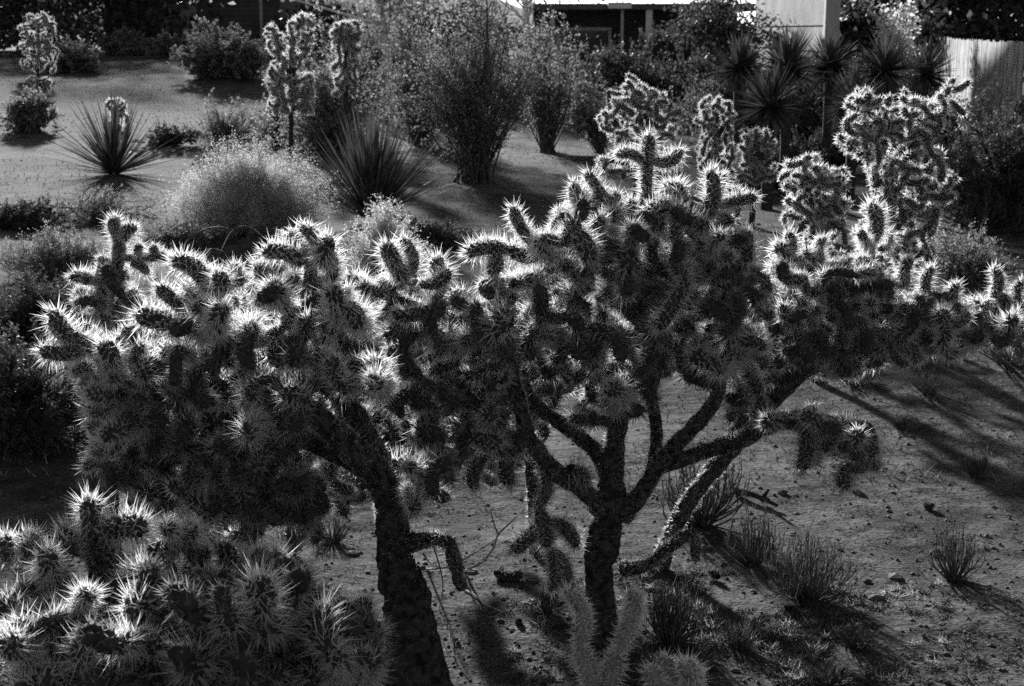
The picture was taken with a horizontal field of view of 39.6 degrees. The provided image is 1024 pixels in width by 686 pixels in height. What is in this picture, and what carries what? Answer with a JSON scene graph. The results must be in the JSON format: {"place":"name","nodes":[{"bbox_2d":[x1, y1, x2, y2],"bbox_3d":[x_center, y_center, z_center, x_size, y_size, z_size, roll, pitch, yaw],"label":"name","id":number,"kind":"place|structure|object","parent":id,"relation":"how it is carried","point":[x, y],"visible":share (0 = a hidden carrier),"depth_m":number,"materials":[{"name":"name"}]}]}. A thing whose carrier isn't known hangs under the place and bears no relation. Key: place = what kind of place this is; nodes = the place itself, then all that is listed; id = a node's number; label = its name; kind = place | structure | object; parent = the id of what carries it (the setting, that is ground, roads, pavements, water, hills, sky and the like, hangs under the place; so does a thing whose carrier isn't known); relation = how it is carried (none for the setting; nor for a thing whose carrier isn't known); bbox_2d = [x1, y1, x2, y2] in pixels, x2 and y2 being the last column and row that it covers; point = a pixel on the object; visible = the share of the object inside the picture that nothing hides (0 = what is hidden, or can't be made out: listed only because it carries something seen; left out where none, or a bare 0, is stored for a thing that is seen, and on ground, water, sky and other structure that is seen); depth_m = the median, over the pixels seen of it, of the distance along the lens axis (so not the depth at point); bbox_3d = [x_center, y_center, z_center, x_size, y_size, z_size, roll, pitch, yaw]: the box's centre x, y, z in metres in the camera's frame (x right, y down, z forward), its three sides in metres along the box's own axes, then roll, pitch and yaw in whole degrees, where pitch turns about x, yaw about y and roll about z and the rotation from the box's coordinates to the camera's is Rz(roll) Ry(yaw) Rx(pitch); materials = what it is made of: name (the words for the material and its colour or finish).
{"place":"outdoors","nodes":[
{"label":"outdoors","id":0,"kind":"place"},
{"bbox_2d":[0,33,1023,685],"bbox_3d":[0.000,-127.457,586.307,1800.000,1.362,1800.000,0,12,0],"label":"ground","id":1,"kind":"structure","parent":0,"point":[146,77],"depth_m":6.44,"materials":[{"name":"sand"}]},
{"bbox_2d":[0,84,65,132],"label":"leafy shrub","id":2,"kind":"object","parent":1,"relation":"on","point":[30,112],"visible":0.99,"depth_m":25.10,"materials":[{"name":"grey plant"}]},
{"bbox_2d":[24,75,52,96],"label":"cholla cactus","id":3,"kind":"object","parent":1,"relation":"on","point":[45,85],"visible":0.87,"depth_m":32.28,"materials":[{"name":"grey plant"}]},
{"bbox_2d":[17,11,59,76],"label":"cholla cactus","id":4,"kind":"object","parent":1,"relation":"on","point":[33,40],"visible":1,"depth_m":36.95,"materials":[{"name":"grey plant"}]},
{"bbox_2d":[0,192,78,230],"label":"leafy shrub","id":5,"kind":"object","parent":1,"relation":"on","point":[23,215],"visible":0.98,"depth_m":13.82,"materials":[{"name":"grey plant"}]},
{"bbox_2d":[0,314,88,463],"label":"leafy shrub","id":6,"kind":"object","parent":1,"relation":"on","point":[33,405],"visible":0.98,"depth_m":6.60,"materials":[{"name":"black plant"}]},
{"bbox_2d":[0,263,92,340],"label":"leafy shrub","id":7,"kind":"object","parent":1,"relation":"on","point":[22,308],"visible":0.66,"depth_m":9.16,"materials":[{"name":"grey plant"}]},
{"bbox_2d":[0,218,128,286],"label":"leafy shrub","id":8,"kind":"object","parent":1,"relation":"on","point":[60,255],"visible":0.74,"depth_m":11.01,"materials":[{"name":"grey plant"}]},
{"bbox_2d":[41,35,104,73],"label":"leafy shrub","id":9,"kind":"object","parent":1,"relation":"on","point":[77,58],"visible":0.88,"depth_m":42.41,"materials":[{"name":"grey plant"}]},
{"bbox_2d":[52,183,172,226],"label":"leafy shrub","id":10,"kind":"object","parent":1,"relation":"on","point":[95,208],"visible":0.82,"depth_m":14.47,"materials":[{"name":"grey plant"}]},
{"bbox_2d":[58,208,171,563],"bbox_3d":[-1.418,0.195,5.169,0.473,1.410,0.492,0,12,0],"label":"cholla cactus","id":11,"kind":"object","parent":1,"relation":"on","point":[108,281],"visible":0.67,"depth_m":5.03,"materials":[{"name":"grey plant"}]},
{"bbox_2d":[38,87,195,175],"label":"yucca","id":12,"kind":"object","parent":1,"relation":"on","point":[112,157],"visible":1,"depth_m":19.34,"materials":[{"name":"grey plant"}]},
{"bbox_2d":[95,25,157,55],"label":"leafy shrub","id":13,"kind":"object","parent":1,"relation":"on","point":[123,41],"visible":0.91,"depth_m":53.66,"materials":[{"name":"grey plant"}]},
{"bbox_2d":[0,0,257,54],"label":"desert tree","id":14,"kind":"object","parent":1,"relation":"on","point":[63,13],"visible":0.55,"depth_m":57.50,"materials":[{"name":"black plant"}]},
{"bbox_2d":[131,120,201,145],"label":"leafy shrub","id":15,"kind":"object","parent":1,"relation":"on","point":[177,140],"visible":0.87,"depth_m":22.93,"materials":[{"name":"grey plant"}]},
{"bbox_2d":[140,28,208,57],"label":"leafy shrub","id":16,"kind":"object","parent":1,"relation":"on","point":[164,42],"visible":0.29,"depth_m":50.82,"materials":[{"name":"grey plant"}]},
{"bbox_2d":[129,209,243,250],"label":"leafy shrub","id":17,"kind":"object","parent":1,"relation":"on","point":[171,235],"visible":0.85,"depth_m":12.52,"materials":[{"name":"grey plant"}]},
{"bbox_2d":[0,477,402,685],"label":"cholla cactus","id":18,"kind":"object","parent":1,"relation":"on","point":[155,615],"visible":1,"depth_m":2.62,"materials":[{"name":"grey plant"}]},
{"bbox_2d":[104,0,305,45],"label":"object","id":19,"kind":"structure","parent":1,"relation":"on","point":[245,15],"depth_m":60.43,"materials":[{"name":"black"}]},
{"bbox_2d":[161,0,199,32],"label":"window","id":20,"kind":"structure","parent":19,"relation":"in","point":[191,10],"depth_m":60.37,"materials":[{"name":"black glass"}]},
{"bbox_2d":[164,87,271,145],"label":"leafy shrub","id":21,"kind":"object","parent":1,"relation":"on","point":[220,126],"visible":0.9,"depth_m":23.16,"materials":[{"name":"grey plant"}]},
{"bbox_2d":[165,15,274,79],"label":"leafy shrub","id":22,"kind":"object","parent":1,"relation":"on","point":[214,56],"visible":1,"depth_m":38.74,"materials":[{"name":"grey plant"}]},
{"bbox_2d":[182,225,268,258],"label":"dead branch","id":23,"kind":"object","parent":1,"relation":"on","point":[202,230],"visible":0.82,"depth_m":10.64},
{"bbox_2d":[24,212,472,685],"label":"cholla cactus","id":24,"kind":"object","parent":1,"relation":"on","point":[246,423],"visible":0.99,"depth_m":3.63,"materials":[{"name":"grey plant"}]},
{"bbox_2d":[160,119,351,240],"bbox_3d":[-2.433,-1.434,13.296,1.741,1.290,1.778,-5,13,-21],"label":"brittlebush","id":25,"kind":"object","parent":1,"relation":"on","point":[257,198],"visible":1,"depth_m":13.00,"materials":[{"name":"grey plant"}]},
{"bbox_2d":[249,115,288,144],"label":"leafy shrub","id":26,"kind":"object","parent":1,"relation":"on","point":[274,128],"visible":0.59,"depth_m":23.41,"materials":[{"name":"grey plant"}]},
{"bbox_2d":[169,367,409,555],"bbox_3d":[-0.763,0.435,4.899,0.957,1.015,0.905,0,12,0],"label":"cholla cactus","id":27,"kind":"object","parent":1,"relation":"on","point":[347,493],"visible":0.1,"depth_m":4.63,"materials":[{"name":"grey plant"}]},
{"bbox_2d":[263,10,317,164],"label":"cholla cactus","id":28,"kind":"object","parent":1,"relation":"on","point":[288,103],"visible":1,"depth_m":19.98,"materials":[{"name":"grey plant"}]},
{"bbox_2d":[264,0,378,53],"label":"leafy shrub","id":29,"kind":"object","parent":1,"relation":"on","point":[325,13],"visible":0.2,"depth_m":57.58,"materials":[{"name":"grey plant"}]},
{"bbox_2d":[251,1,423,154],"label":"leafy shrub","id":30,"kind":"object","parent":1,"relation":"on","point":[326,104],"visible":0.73,"depth_m":21.72,"materials":[{"name":"grey plant"}]},
{"bbox_2d":[320,512,359,545],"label":"twiggy shrub","id":31,"kind":"object","parent":1,"relation":"on","point":[338,536],"visible":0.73,"depth_m":5.62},
{"bbox_2d":[329,18,363,164],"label":"cholla cactus","id":32,"kind":"object","parent":1,"relation":"on","point":[345,34],"visible":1,"depth_m":19.70,"materials":[{"name":"grey plant"}]},
{"bbox_2d":[282,104,458,218],"bbox_3d":[-1.374,-1.767,13.676,1.801,1.168,1.692,-6,14,-25],"label":"yucca","id":33,"kind":"object","parent":1,"relation":"on","point":[370,167],"visible":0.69,"depth_m":13.53,"materials":[{"name":"grey plant"}]},
{"bbox_2d":[177,0,565,135],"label":"desert tree","id":34,"kind":"object","parent":1,"relation":"on","point":[379,8],"visible":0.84,"depth_m":25.26,"materials":[{"name":"grey plant"}]},
{"bbox_2d":[321,0,441,109],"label":"leafy shrub","id":35,"kind":"object","parent":1,"relation":"on","point":[373,41],"visible":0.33,"depth_m":30.56,"materials":[{"name":"grey plant"}]},
{"bbox_2d":[337,193,439,290],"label":"feathery bush","id":36,"kind":"object","parent":1,"relation":"on","point":[375,228],"visible":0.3,"depth_m":10.38,"materials":[{"name":"grey plant"}]},
{"bbox_2d":[358,6,496,145],"bbox_3d":[-1.460,-4.414,23.494,2.629,2.308,2.214,0,12,0],"label":"leafy shrub","id":37,"kind":"object","parent":1,"relation":"on","point":[415,122],"visible":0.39,"depth_m":23.43,"materials":[{"name":"grey plant"}]},
{"bbox_2d":[387,211,495,249],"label":"leafy shrub","id":38,"kind":"object","parent":1,"relation":"on","point":[446,237],"visible":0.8,"depth_m":12.31,"materials":[{"name":"grey plant"}]},
{"bbox_2d":[389,0,523,62],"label":"leafy shrub","id":39,"kind":"object","parent":1,"relation":"on","point":[461,6],"visible":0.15,"depth_m":55.81,"materials":[{"name":"grey plant"}]},
{"bbox_2d":[418,0,535,55],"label":"desert tree","id":40,"kind":"object","parent":1,"relation":"on","point":[527,15],"visible":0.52,"depth_m":33.12,"materials":[{"name":"grey plant"}]},
{"bbox_2d":[388,0,574,182],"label":"leafy shrub","id":41,"kind":"object","parent":1,"relation":"on","point":[463,110],"visible":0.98,"depth_m":17.78,"materials":[{"name":"grey plant"}]},
{"bbox_2d":[462,510,522,571],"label":"dead branch","id":42,"kind":"object","parent":1,"relation":"on","point":[489,553],"visible":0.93,"depth_m":4.48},
{"bbox_2d":[430,2,575,110],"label":"leafy shrub","id":43,"kind":"object","parent":1,"relation":"on","point":[523,25],"visible":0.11,"depth_m":31.16,"materials":[{"name":"grey plant"}]},
{"bbox_2d":[493,563,528,582],"bbox_3d":[0.001,0.842,5.125,0.148,0.090,0.084,2,12,20],"label":"fallen joint","id":44,"kind":"object","parent":1,"relation":"on","point":[506,575],"visible":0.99,"depth_m":5.11,"materials":[{"name":"grey plant"}]},
{"bbox_2d":[0,77,1023,483],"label":"dry grass","id":45,"kind":"structure","parent":1,"relation":"on","point":[636,395],"depth_m":7.93,"materials":[{"name":"plant"}]},
{"bbox_2d":[509,1,597,152],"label":"leafy shrub","id":46,"kind":"object","parent":1,"relation":"on","point":[549,114],"visible":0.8,"depth_m":22.54,"materials":[{"name":"grey plant"}]},
{"bbox_2d":[551,53,615,131],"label":"leafy shrub","id":47,"kind":"object","parent":1,"relation":"on","point":[598,96],"visible":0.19,"depth_m":27.13,"materials":[{"name":"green plant"}]},
{"bbox_2d":[378,286,824,553],"bbox_3d":[0.318,0.272,5.336,1.734,1.143,0.914,0,12,0],"label":"cholla cactus","id":48,"kind":"object","parent":1,"relation":"on","point":[553,392],"visible":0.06,"depth_m":5.22,"materials":[{"name":"grey plant"}]},
{"bbox_2d":[570,71,632,152],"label":"leafy shrub","id":49,"kind":"object","parent":1,"relation":"on","point":[597,138],"visible":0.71,"depth_m":21.93,"materials":[{"name":"grey plant"}]},
{"bbox_2d":[554,578,650,685],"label":"cholla cactus","id":50,"kind":"object","parent":1,"relation":"on","point":[612,664],"visible":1,"depth_m":3.21,"materials":[{"name":"grey plant"}]},
{"bbox_2d":[337,118,889,650],"bbox_3d":[0.307,0.154,4.398,1.681,1.691,0.986,0,12,0],"label":"cholla cactus","id":51,"kind":"object","parent":1,"relation":"on","point":[497,328],"visible":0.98,"depth_m":4.16,"materials":[{"name":"grey plant"}]},
{"bbox_2d":[594,72,685,200],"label":"cholla cactus","id":52,"kind":"object","parent":1,"relation":"on","point":[631,93],"visible":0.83,"depth_m":12.21,"materials":[{"name":"grey plant"}]},
{"bbox_2d":[529,2,755,84],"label":"carport house","id":53,"kind":"structure","parent":1,"relation":"on","point":[606,22],"depth_m":46.33,"materials":[{"name":"paint"}]},
{"bbox_2d":[556,27,611,60],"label":"window","id":54,"kind":"structure","parent":53,"relation":"in","point":[604,33],"depth_m":46.38,"materials":[{"name":"black glass"}]},
{"bbox_2d":[563,14,721,115],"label":"leafy shrub","id":55,"kind":"object","parent":1,"relation":"on","point":[616,68],"visible":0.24,"depth_m":30.60,"materials":[{"name":"grey plant"}]},
{"bbox_2d":[266,384,1023,685],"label":"ground litter","id":56,"kind":"object","parent":1,"relation":"on","point":[711,642],"visible":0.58,"depth_m":4.64,"materials":[{"name":"soil"}]},
{"bbox_2d":[638,567,706,646],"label":"twiggy shrub","id":57,"kind":"object","parent":1,"relation":"on","point":[672,626],"visible":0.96,"depth_m":4.44,"materials":[{"name":"plant"}]},
{"bbox_2d":[635,645,715,685],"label":"barrel cactus","id":58,"kind":"object","parent":1,"relation":"on","point":[685,671],"visible":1,"depth_m":3.14,"materials":[{"name":"grey plant"}]},
{"bbox_2d":[656,68,748,139],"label":"leafy shrub","id":59,"kind":"object","parent":1,"relation":"on","point":[707,89],"visible":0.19,"depth_m":25.07,"materials":[{"name":"grey plant"}]},
{"bbox_2d":[638,41,768,119],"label":"leafy shrub","id":60,"kind":"object","parent":1,"relation":"on","point":[677,87],"visible":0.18,"depth_m":29.00,"materials":[{"name":"grey plant"}]},
{"bbox_2d":[660,453,755,527],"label":"twiggy shrub","id":61,"kind":"object","parent":1,"relation":"on","point":[702,517],"visible":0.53,"depth_m":5.71,"materials":[{"name":"plant"}]},
{"bbox_2d":[634,0,782,76],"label":"desert tree","id":62,"kind":"object","parent":1,"relation":"on","point":[717,34],"visible":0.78,"depth_m":32.61,"materials":[{"name":"grey plant"}]},
{"bbox_2d":[692,95,736,178],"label":"cholla cactus","id":63,"kind":"object","parent":1,"relation":"on","point":[712,139],"visible":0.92,"depth_m":14.81,"materials":[{"name":"grey plant"}]},
{"bbox_2d":[671,120,777,163],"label":"leafy shrub","id":64,"kind":"object","parent":1,"relation":"on","point":[691,153],"visible":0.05,"depth_m":20.20,"materials":[{"name":"grey plant"}]},
{"bbox_2d":[702,31,772,165],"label":"yucca","id":65,"kind":"object","parent":1,"relation":"on","point":[741,52],"visible":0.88,"depth_m":17.62,"materials":[{"name":"grey plant"}]},
{"bbox_2d":[718,620,760,650],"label":"twiggy shrub","id":66,"kind":"object","parent":1,"relation":"on","point":[739,636],"visible":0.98,"depth_m":4.43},
{"bbox_2d":[706,151,778,189],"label":"leafy shrub","id":67,"kind":"object","parent":1,"relation":"on","point":[737,160],"visible":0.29,"depth_m":17.44,"materials":[{"name":"grey plant"}]},
{"bbox_2d":[680,62,822,142],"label":"leafy shrub","id":68,"kind":"object","parent":1,"relation":"on","point":[727,96],"visible":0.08,"depth_m":23.74,"materials":[{"name":"grey plant"}]},
{"bbox_2d":[723,495,787,567],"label":"twiggy shrub","id":69,"kind":"object","parent":1,"relation":"on","point":[752,557],"visible":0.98,"depth_m":5.25,"materials":[{"name":"plant"}]},
{"bbox_2d":[734,125,777,228],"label":"cholla cactus","id":70,"kind":"object","parent":1,"relation":"on","point":[757,154],"visible":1,"depth_m":13.87,"materials":[{"name":"grey plant"}]},
{"bbox_2d":[734,485,778,506],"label":"dead branch","id":71,"kind":"object","parent":1,"relation":"on","point":[759,496],"visible":0.89,"depth_m":6.03,"materials":[{"name":"wood"}]},
{"bbox_2d":[731,59,820,209],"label":"yucca","id":72,"kind":"object","parent":1,"relation":"on","point":[770,104],"visible":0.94,"depth_m":15.76,"materials":[{"name":"black plant"}]},
{"bbox_2d":[749,125,825,186],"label":"leafy shrub","id":73,"kind":"object","parent":1,"relation":"on","point":[795,150],"visible":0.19,"depth_m":17.80,"materials":[{"name":"grey plant"}]},
{"bbox_2d":[746,23,835,196],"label":"yucca","id":74,"kind":"object","parent":1,"relation":"on","point":[786,52],"visible":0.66,"depth_m":16.64,"materials":[{"name":"grey plant"}]},
{"bbox_2d":[753,0,840,86],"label":"stucco wall","id":75,"kind":"structure","parent":1,"relation":"on","point":[822,17],"depth_m":29.76,"materials":[{"name":"paint"}]},
{"bbox_2d":[760,518,865,604],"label":"twiggy shrub","id":76,"kind":"object","parent":1,"relation":"on","point":[803,591],"visible":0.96,"depth_m":4.86,"materials":[{"name":"plant"}]},
{"bbox_2d":[777,151,853,261],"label":"cholla cactus","id":77,"kind":"object","parent":1,"relation":"on","point":[818,206],"visible":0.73,"depth_m":7.85,"materials":[{"name":"grey plant"}]},
{"bbox_2d":[750,42,907,143],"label":"leafy shrub","id":78,"kind":"object","parent":1,"relation":"on","point":[802,89],"visible":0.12,"depth_m":24.94,"materials":[{"name":"grey plant"}]},
{"bbox_2d":[797,26,866,168],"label":"yucca","id":79,"kind":"object","parent":1,"relation":"on","point":[832,54],"visible":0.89,"depth_m":18.62,"materials":[{"name":"grey plant"}]},
{"bbox_2d":[796,115,867,170],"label":"leafy shrub","id":80,"kind":"object","parent":1,"relation":"on","point":[837,158],"visible":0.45,"depth_m":19.17,"materials":[{"name":"grey plant"}]},
{"bbox_2d":[801,656,862,685],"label":"twiggy shrub","id":81,"kind":"object","parent":1,"relation":"on","point":[822,676],"visible":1,"depth_m":4.18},
{"bbox_2d":[651,192,1023,571],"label":"cholla cactus","id":82,"kind":"object","parent":1,"relation":"on","point":[853,301],"visible":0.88,"depth_m":4.76,"materials":[{"name":"grey plant"}]},
{"bbox_2d":[816,61,884,203],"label":"yucca","id":83,"kind":"object","parent":1,"relation":"on","point":[838,110],"visible":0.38,"depth_m":16.30,"materials":[{"name":"black plant"}]},
{"bbox_2d":[745,0,964,75],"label":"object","id":84,"kind":"structure","parent":1,"relation":"on","point":[855,39],"depth_m":39.11,"materials":[{"name":"plant"}]},
{"bbox_2d":[832,622,888,651],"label":"twiggy shrub","id":85,"kind":"object","parent":1,"relation":"on","point":[860,643],"visible":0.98,"depth_m":4.46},
{"bbox_2d":[791,49,979,145],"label":"leafy shrub","id":86,"kind":"object","parent":1,"relation":"on","point":[820,110],"visible":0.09,"depth_m":23.55,"materials":[{"name":"black plant"}]},
{"bbox_2d":[847,27,931,173],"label":"yucca","id":87,"kind":"object","parent":1,"relation":"on","point":[885,61],"visible":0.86,"depth_m":17.58,"materials":[{"name":"black plant"}]},
{"bbox_2d":[856,0,931,86],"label":"desert tree","id":88,"kind":"object","parent":1,"relation":"on","point":[903,34],"visible":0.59,"depth_m":29.20,"materials":[{"name":"grey plant"}]},
{"bbox_2d":[833,76,973,324],"bbox_3d":[2.324,-0.789,8.647,0.871,1.678,0.884,0,12,0],"label":"cholla cactus","id":89,"kind":"object","parent":1,"relation":"on","point":[898,156],"visible":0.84,"depth_m":8.43,"materials":[{"name":"grey plant"}]},
{"bbox_2d":[891,36,960,175],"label":"yucca","id":90,"kind":"object","parent":1,"relation":"on","point":[925,77],"visible":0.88,"depth_m":18.58,"materials":[{"name":"black plant"}]},
{"bbox_2d":[906,370,953,395],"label":"twiggy shrub","id":91,"kind":"object","parent":1,"relation":"on","point":[931,389],"visible":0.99,"depth_m":7.64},
{"bbox_2d":[839,0,1023,81],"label":"desert tree","id":92,"kind":"object","parent":1,"relation":"on","point":[974,19],"visible":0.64,"depth_m":35.55,"materials":[{"name":"grey plant"}]},
{"bbox_2d":[885,80,1001,145],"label":"leafy shrub","id":93,"kind":"object","parent":1,"relation":"on","point":[954,118],"visible":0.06,"depth_m":22.93,"materials":[{"name":"grey plant"}]},
{"bbox_2d":[886,216,1023,285],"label":"leafy shrub","id":94,"kind":"object","parent":1,"relation":"on","point":[964,263],"visible":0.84,"depth_m":10.53,"materials":[{"name":"grey plant"}]},
{"bbox_2d":[927,512,989,581],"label":"twiggy shrub","id":95,"kind":"object","parent":1,"relation":"on","point":[952,574],"visible":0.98,"depth_m":5.08,"materials":[{"name":"plant"}]},
{"bbox_2d":[916,71,1023,233],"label":"leafy shrub","id":96,"kind":"object","parent":1,"relation":"on","point":[1006,163],"visible":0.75,"depth_m":14.31,"materials":[{"name":"black plant"}]},
{"bbox_2d":[927,179,1023,232],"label":"twiggy shrub","id":97,"kind":"object","parent":1,"relation":"on","point":[966,224],"visible":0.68,"depth_m":14.23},
{"bbox_2d":[959,451,992,477],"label":"twiggy shrub","id":98,"kind":"object","parent":1,"relation":"on","point":[973,472],"visible":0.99,"depth_m":6.36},
{"bbox_2d":[931,36,1023,146],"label":"board fence","id":99,"kind":"object","parent":1,"relation":"on","point":[980,61],"visible":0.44,"depth_m":25.43,"materials":[{"name":"wood"}]},
{"bbox_2d":[974,344,1023,367],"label":"twiggy shrub","id":100,"kind":"object","parent":1,"relation":"on","point":[1000,359],"visible":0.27,"depth_m":8.15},
{"bbox_2d":[61,0,1016,35],"bbox_3d":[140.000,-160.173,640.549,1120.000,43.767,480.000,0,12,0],"label":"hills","id":101,"kind":"structure","parent":0,"point":[520,10],"depth_m":462.89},
{"bbox_2d":[534,584,559,613],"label":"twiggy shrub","id":102,"kind":"object","parent":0,"point":[546,606],"visible":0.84,"depth_m":4.77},
{"bbox_2d":[502,0,1015,29],"label":"sky","id":103,"kind":"structure","parent":0,"point":[513,2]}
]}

